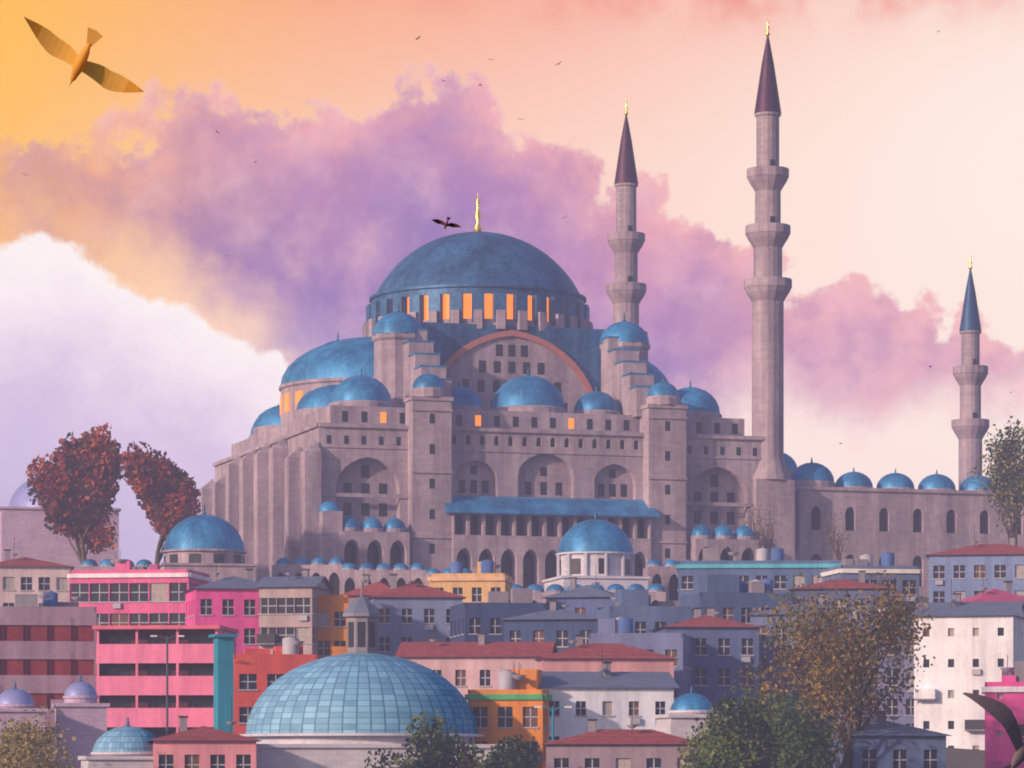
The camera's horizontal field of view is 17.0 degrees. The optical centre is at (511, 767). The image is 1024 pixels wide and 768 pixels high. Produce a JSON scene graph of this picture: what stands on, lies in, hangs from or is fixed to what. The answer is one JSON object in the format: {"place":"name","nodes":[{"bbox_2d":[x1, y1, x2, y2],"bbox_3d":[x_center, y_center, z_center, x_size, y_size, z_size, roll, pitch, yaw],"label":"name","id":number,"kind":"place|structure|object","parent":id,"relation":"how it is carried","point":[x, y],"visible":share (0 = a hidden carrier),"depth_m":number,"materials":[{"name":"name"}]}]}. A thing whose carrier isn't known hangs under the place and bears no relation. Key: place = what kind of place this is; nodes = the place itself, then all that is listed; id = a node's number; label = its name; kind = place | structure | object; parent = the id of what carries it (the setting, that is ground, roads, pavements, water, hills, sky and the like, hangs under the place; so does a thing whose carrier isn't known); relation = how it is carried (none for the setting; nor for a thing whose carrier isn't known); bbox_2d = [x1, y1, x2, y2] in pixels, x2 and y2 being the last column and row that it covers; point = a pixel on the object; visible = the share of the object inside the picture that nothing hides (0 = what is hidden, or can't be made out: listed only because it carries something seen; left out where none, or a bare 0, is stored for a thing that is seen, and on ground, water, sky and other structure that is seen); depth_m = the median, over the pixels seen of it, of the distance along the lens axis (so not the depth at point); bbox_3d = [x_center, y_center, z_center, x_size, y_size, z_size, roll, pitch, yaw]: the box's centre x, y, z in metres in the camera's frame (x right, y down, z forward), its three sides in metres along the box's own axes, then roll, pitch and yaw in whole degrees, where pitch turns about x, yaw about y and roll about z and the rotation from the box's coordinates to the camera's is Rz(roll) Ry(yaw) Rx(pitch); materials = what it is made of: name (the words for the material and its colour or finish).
{"place":"outdoors","nodes":[
{"label":"outdoors","id":0,"kind":"place"},
{"bbox_2d":[24,17,143,92],"bbox_3d":[-4.503,-7.465,35.997,1.472,0.158,0.810,31,-47,-6],"label":"gull","id":1,"kind":"object","parent":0,"point":[52,44],"visible":1,"depth_m":36.07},
{"bbox_2d":[432,217,460,229],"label":"bird","id":2,"kind":"object","parent":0,"point":[441,222],"visible":1,"depth_m":150.09},
{"bbox_2d":[0,0,1023,565],"label":"sky","id":3,"kind":"structure","parent":0,"point":[133,307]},
{"bbox_2d":[761,597,984,767],"bbox_3d":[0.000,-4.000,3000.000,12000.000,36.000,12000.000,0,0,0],"label":"ground","id":4,"kind":"structure","parent":0,"point":[963,758],"depth_m":329.13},
{"bbox_2d":[0,682,47,767],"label":"domed building","id":5,"kind":"structure","parent":4,"relation":"on","point":[15,702],"depth_m":291.89,"materials":[{"name":"purple stone"}]},
{"bbox_2d":[0,537,74,606],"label":"white house","id":6,"kind":"structure","parent":4,"relation":"on","point":[24,575],"depth_m":395.28,"materials":[{"name":"paint"}]},
{"bbox_2d":[0,702,82,767],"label":"straw bush","id":7,"kind":"object","parent":4,"relation":"on","point":[18,750],"visible":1,"depth_m":260.11,"materials":[{"name":"yellow plant"}]},
{"bbox_2d":[0,583,98,765],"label":"apartment building","id":8,"kind":"structure","parent":4,"relation":"on","point":[48,652],"depth_m":322.23,"materials":[{"name":"paint"}]},
{"bbox_2d":[0,477,120,569],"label":"domed building","id":9,"kind":"structure","parent":4,"relation":"on","point":[22,521],"depth_m":438.49,"materials":[{"name":"grey stone"}]},
{"bbox_2d":[25,422,124,563],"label":"tree","id":10,"kind":"object","parent":4,"relation":"on","point":[76,487],"visible":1,"depth_m":427.47,"materials":[{"name":"red plant"}]},
{"bbox_2d":[52,673,109,767],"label":"domed building","id":11,"kind":"structure","parent":4,"relation":"on","point":[82,714],"depth_m":295.51,"materials":[{"name":"purple stone"}]},
{"bbox_2d":[80,559,151,569],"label":"small domes","id":12,"kind":"structure","parent":4,"relation":"on","point":[92,564],"depth_m":425.32,"materials":[{"name":"stone"}]},
{"bbox_2d":[78,717,155,767],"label":"domed building","id":13,"kind":"structure","parent":4,"relation":"on","point":[127,745],"depth_m":272.34,"materials":[{"name":"teal stone"}]},
{"bbox_2d":[67,551,211,624],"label":"pink house","id":14,"kind":"structure","parent":4,"relation":"on","point":[123,593],"depth_m":372.07,"materials":[{"name":"paint"}]},
{"bbox_2d":[118,441,200,563],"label":"tree","id":15,"kind":"object","parent":4,"relation":"on","point":[165,492],"visible":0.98,"depth_m":423.19,"materials":[{"name":"red plant"}]},
{"bbox_2d":[92,625,238,737],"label":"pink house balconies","id":16,"kind":"structure","parent":4,"relation":"on","point":[131,672],"depth_m":316.31,"materials":[{"name":"paint"}]},
{"bbox_2d":[150,635,183,735],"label":"lamp post","id":17,"kind":"object","parent":4,"relation":"on","point":[166,639],"visible":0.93,"depth_m":304.92,"materials":[{"name":"metal"}]},
{"bbox_2d":[148,698,261,767],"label":"house","id":18,"kind":"structure","parent":4,"relation":"on","point":[202,747],"depth_m":270.14,"materials":[{"name":"paint"}]},
{"bbox_2d":[158,505,257,581],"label":"domed building","id":19,"kind":"structure","parent":4,"relation":"on","point":[198,543],"depth_m":415.76,"materials":[{"name":"stone"}]},
{"bbox_2d":[182,554,258,653],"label":"pink house","id":20,"kind":"structure","parent":4,"relation":"on","point":[232,602],"depth_m":356.06,"materials":[{"name":"paint"}]},
{"bbox_2d":[209,634,238,732],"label":"teal chimney","id":21,"kind":"object","parent":4,"relation":"on","point":[223,669],"visible":0.82,"depth_m":299.36,"materials":[{"name":"paint"}]},
{"bbox_2d":[234,630,317,734],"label":"red house","id":22,"kind":"structure","parent":4,"relation":"on","point":[258,673],"depth_m":309.79,"materials":[{"name":"paint"}]},
{"bbox_2d":[254,554,334,653],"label":"beige house","id":23,"kind":"structure","parent":4,"relation":"on","point":[286,604],"depth_m":350.20,"materials":[{"name":"paint"}]},
{"bbox_2d":[272,557,345,594],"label":"medrese row","id":24,"kind":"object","parent":4,"relation":"on","point":[330,571],"visible":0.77,"depth_m":424.43,"materials":[{"name":"stone"}]},
{"bbox_2d":[317,595,347,658],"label":"orange house","id":25,"kind":"structure","parent":4,"relation":"on","point":[331,630],"depth_m":352.05,"materials":[{"name":"paint"}]},
{"bbox_2d":[340,574,389,605],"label":"house","id":26,"kind":"structure","parent":4,"relation":"on","point":[369,589],"depth_m":369.15,"materials":[{"name":"paint"}]},
{"bbox_2d":[240,583,510,767],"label":"domed building","id":27,"kind":"structure","parent":4,"relation":"on","point":[356,702],"depth_m":278.19,"materials":[{"name":"teal stone"}]},
{"bbox_2d":[341,563,426,593],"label":"medrese row","id":28,"kind":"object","parent":4,"relation":"on","point":[351,576],"visible":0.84,"depth_m":420.21,"materials":[{"name":"stone"}]},
{"bbox_2d":[367,574,466,655],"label":"house","id":29,"kind":"structure","parent":4,"relation":"on","point":[411,611],"depth_m":362.02,"materials":[{"name":"paint"}]},
{"bbox_2d":[424,568,471,585],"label":"medrese row","id":30,"kind":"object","parent":4,"relation":"on","point":[435,570],"visible":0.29,"depth_m":417.75,"materials":[{"name":"stone"}]},
{"bbox_2d":[364,710,542,767],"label":"tree","id":31,"kind":"object","parent":4,"relation":"on","point":[440,752],"visible":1,"depth_m":260.02,"materials":[{"name":"green plant"}]},
{"bbox_2d":[427,556,513,602],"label":"yellow house","id":32,"kind":"structure","parent":4,"relation":"on","point":[480,581],"depth_m":386.09,"materials":[{"name":"paint"}]},
{"bbox_2d":[395,633,557,701],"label":"house","id":33,"kind":"structure","parent":4,"relation":"on","point":[463,668],"depth_m":322.31,"materials":[{"name":"paint"}]},
{"bbox_2d":[449,588,545,641],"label":"dark blue house","id":34,"kind":"structure","parent":4,"relation":"on","point":[469,621],"depth_m":352.09,"materials":[{"name":"paint"}]},
{"bbox_2d":[465,669,551,767],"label":"orange house","id":35,"kind":"structure","parent":4,"relation":"on","point":[506,709],"depth_m":287.11,"materials":[{"name":"paint"}]},
{"bbox_2d":[499,586,598,651],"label":"house","id":36,"kind":"structure","parent":4,"relation":"on","point":[561,628],"depth_m":344.19,"materials":[{"name":"paint"}]},
{"bbox_2d":[534,706,571,740],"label":"lamp post","id":37,"kind":"object","parent":4,"relation":"on","point":[552,710],"visible":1,"depth_m":271.92,"materials":[{"name":"metal"}]},
{"bbox_2d":[541,577,614,617],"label":"dark blue house","id":38,"kind":"structure","parent":4,"relation":"on","point":[588,600],"depth_m":360.23,"materials":[{"name":"paint"}]},
{"bbox_2d":[512,584,666,605],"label":"medrese row","id":39,"kind":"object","parent":4,"relation":"on","point":[657,592],"visible":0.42,"depth_m":405.28,"materials":[{"name":"stone"}]},
{"bbox_2d":[542,508,649,591],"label":"domed building","id":40,"kind":"structure","parent":4,"relation":"on","point":[595,549],"depth_m":410.78,"materials":[{"name":"blue stone"}]},
{"bbox_2d":[536,635,677,677],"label":"house","id":41,"kind":"structure","parent":4,"relation":"on","point":[585,657],"depth_m":318.30,"materials":[{"name":"paint"}]},
{"bbox_2d":[539,662,679,741],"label":"house","id":42,"kind":"structure","parent":4,"relation":"on","point":[606,697],"depth_m":292.21,"materials":[{"name":"paint"}]},
{"bbox_2d":[199,21,1023,596],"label":"mosque","id":43,"kind":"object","parent":4,"relation":"on","point":[471,399],"visible":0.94,"depth_m":463.02,"materials":[{"name":"stone"}]},
{"bbox_2d":[541,719,700,767],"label":"house","id":44,"kind":"structure","parent":4,"relation":"on","point":[592,747],"depth_m":268.25,"materials":[{"name":"paint"}]},
{"bbox_2d":[589,617,691,700],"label":"house","id":45,"kind":"structure","parent":4,"relation":"on","point":[620,630],"depth_m":330.03,"materials":[{"name":"paint"}]},
{"bbox_2d":[596,587,690,632],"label":"dark blue house","id":46,"kind":"structure","parent":4,"relation":"on","point":[640,610],"depth_m":350.29,"materials":[{"name":"paint"}]},
{"bbox_2d":[652,685,730,739],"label":"domed building","id":47,"kind":"structure","parent":4,"relation":"on","point":[685,710],"depth_m":284.08,"materials":[{"name":"blue stone"}]},
{"bbox_2d":[643,559,741,600],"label":"medrese row","id":48,"kind":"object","parent":4,"relation":"on","point":[665,575],"visible":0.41,"depth_m":428.62,"materials":[{"name":"stone"}]},
{"bbox_2d":[650,592,763,725],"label":"house","id":49,"kind":"structure","parent":4,"relation":"on","point":[723,651],"depth_m":338.16,"materials":[{"name":"paint"}]},
{"bbox_2d":[676,684,783,767],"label":"tree","id":50,"kind":"object","parent":4,"relation":"on","point":[718,747],"visible":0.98,"depth_m":260.13,"materials":[{"name":"green plant"}]},
{"bbox_2d":[680,574,792,623],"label":"house","id":51,"kind":"structure","parent":4,"relation":"on","point":[736,595],"depth_m":362.45,"materials":[{"name":"paint"}]},
{"bbox_2d":[676,547,840,605],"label":"building","id":52,"kind":"structure","parent":4,"relation":"on","point":[778,569],"depth_m":388.11,"materials":[{"name":"paint"}]},
{"bbox_2d":[740,489,781,554],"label":"bare tree","id":53,"kind":"object","parent":4,"relation":"on","point":[767,537],"visible":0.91,"depth_m":435.49,"materials":[{"name":"brown plant"}]},
{"bbox_2d":[739,688,843,767],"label":"tree","id":54,"kind":"object","parent":4,"relation":"on","point":[799,749],"visible":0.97,"depth_m":258.88,"materials":[{"name":"green plant"}]},
{"bbox_2d":[746,593,839,715],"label":"house","id":55,"kind":"structure","parent":4,"relation":"on","point":[758,619],"depth_m":345.67,"materials":[{"name":"paint"}]},
{"bbox_2d":[732,570,935,767],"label":"tree","id":56,"kind":"object","parent":4,"relation":"on","point":[835,649],"visible":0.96,"depth_m":266.73,"materials":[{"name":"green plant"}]},
{"bbox_2d":[821,511,849,559],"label":"bare tree","id":57,"kind":"object","parent":4,"relation":"on","point":[838,554],"visible":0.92,"depth_m":436.17,"materials":[{"name":"brown plant"}]},
{"bbox_2d":[789,558,892,608],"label":"house","id":58,"kind":"structure","parent":4,"relation":"on","point":[853,587],"depth_m":370.31,"materials":[{"name":"paint"}]},
{"bbox_2d":[820,552,920,621],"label":"building","id":59,"kind":"structure","parent":4,"relation":"on","point":[848,568],"depth_m":380.44,"materials":[{"name":"paint"}]},
{"bbox_2d":[833,606,913,728],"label":"house","id":60,"kind":"structure","parent":4,"relation":"on","point":[906,716],"depth_m":340.35,"materials":[{"name":"paint"}]},
{"bbox_2d":[827,711,952,767],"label":"building","id":61,"kind":"structure","parent":4,"relation":"on","point":[893,745],"depth_m":268.20,"materials":[{"name":"paint"}]},
{"bbox_2d":[909,593,1023,749],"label":"building","id":62,"kind":"structure","parent":4,"relation":"on","point":[970,646],"depth_m":332.24,"materials":[{"name":"paint"}]},
{"bbox_2d":[925,524,1023,602],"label":"building","id":63,"kind":"structure","parent":4,"relation":"on","point":[968,571],"depth_m":398.52,"materials":[{"name":"paint"}]},
{"bbox_2d":[961,581,1023,601],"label":"roof","id":64,"kind":"structure","parent":4,"relation":"on","point":[998,595],"depth_m":350.75,"materials":[{"name":"paint"}]},
{"bbox_2d":[964,416,1023,545],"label":"tree","id":65,"kind":"object","parent":4,"relation":"on","point":[1007,469],"visible":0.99,"depth_m":444.12,"materials":[{"name":"green plant"}]},
{"bbox_2d":[982,655,1023,767],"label":"building","id":66,"kind":"structure","parent":4,"relation":"on","point":[1008,692],"depth_m":282.33,"materials":[{"name":"paint"}]},
{"bbox_2d":[963,692,1023,767],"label":"gull","id":67,"kind":"object","parent":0,"point":[1001,713],"visible":1,"depth_m":29.96,"materials":[{"name":"grey"}]}
]}

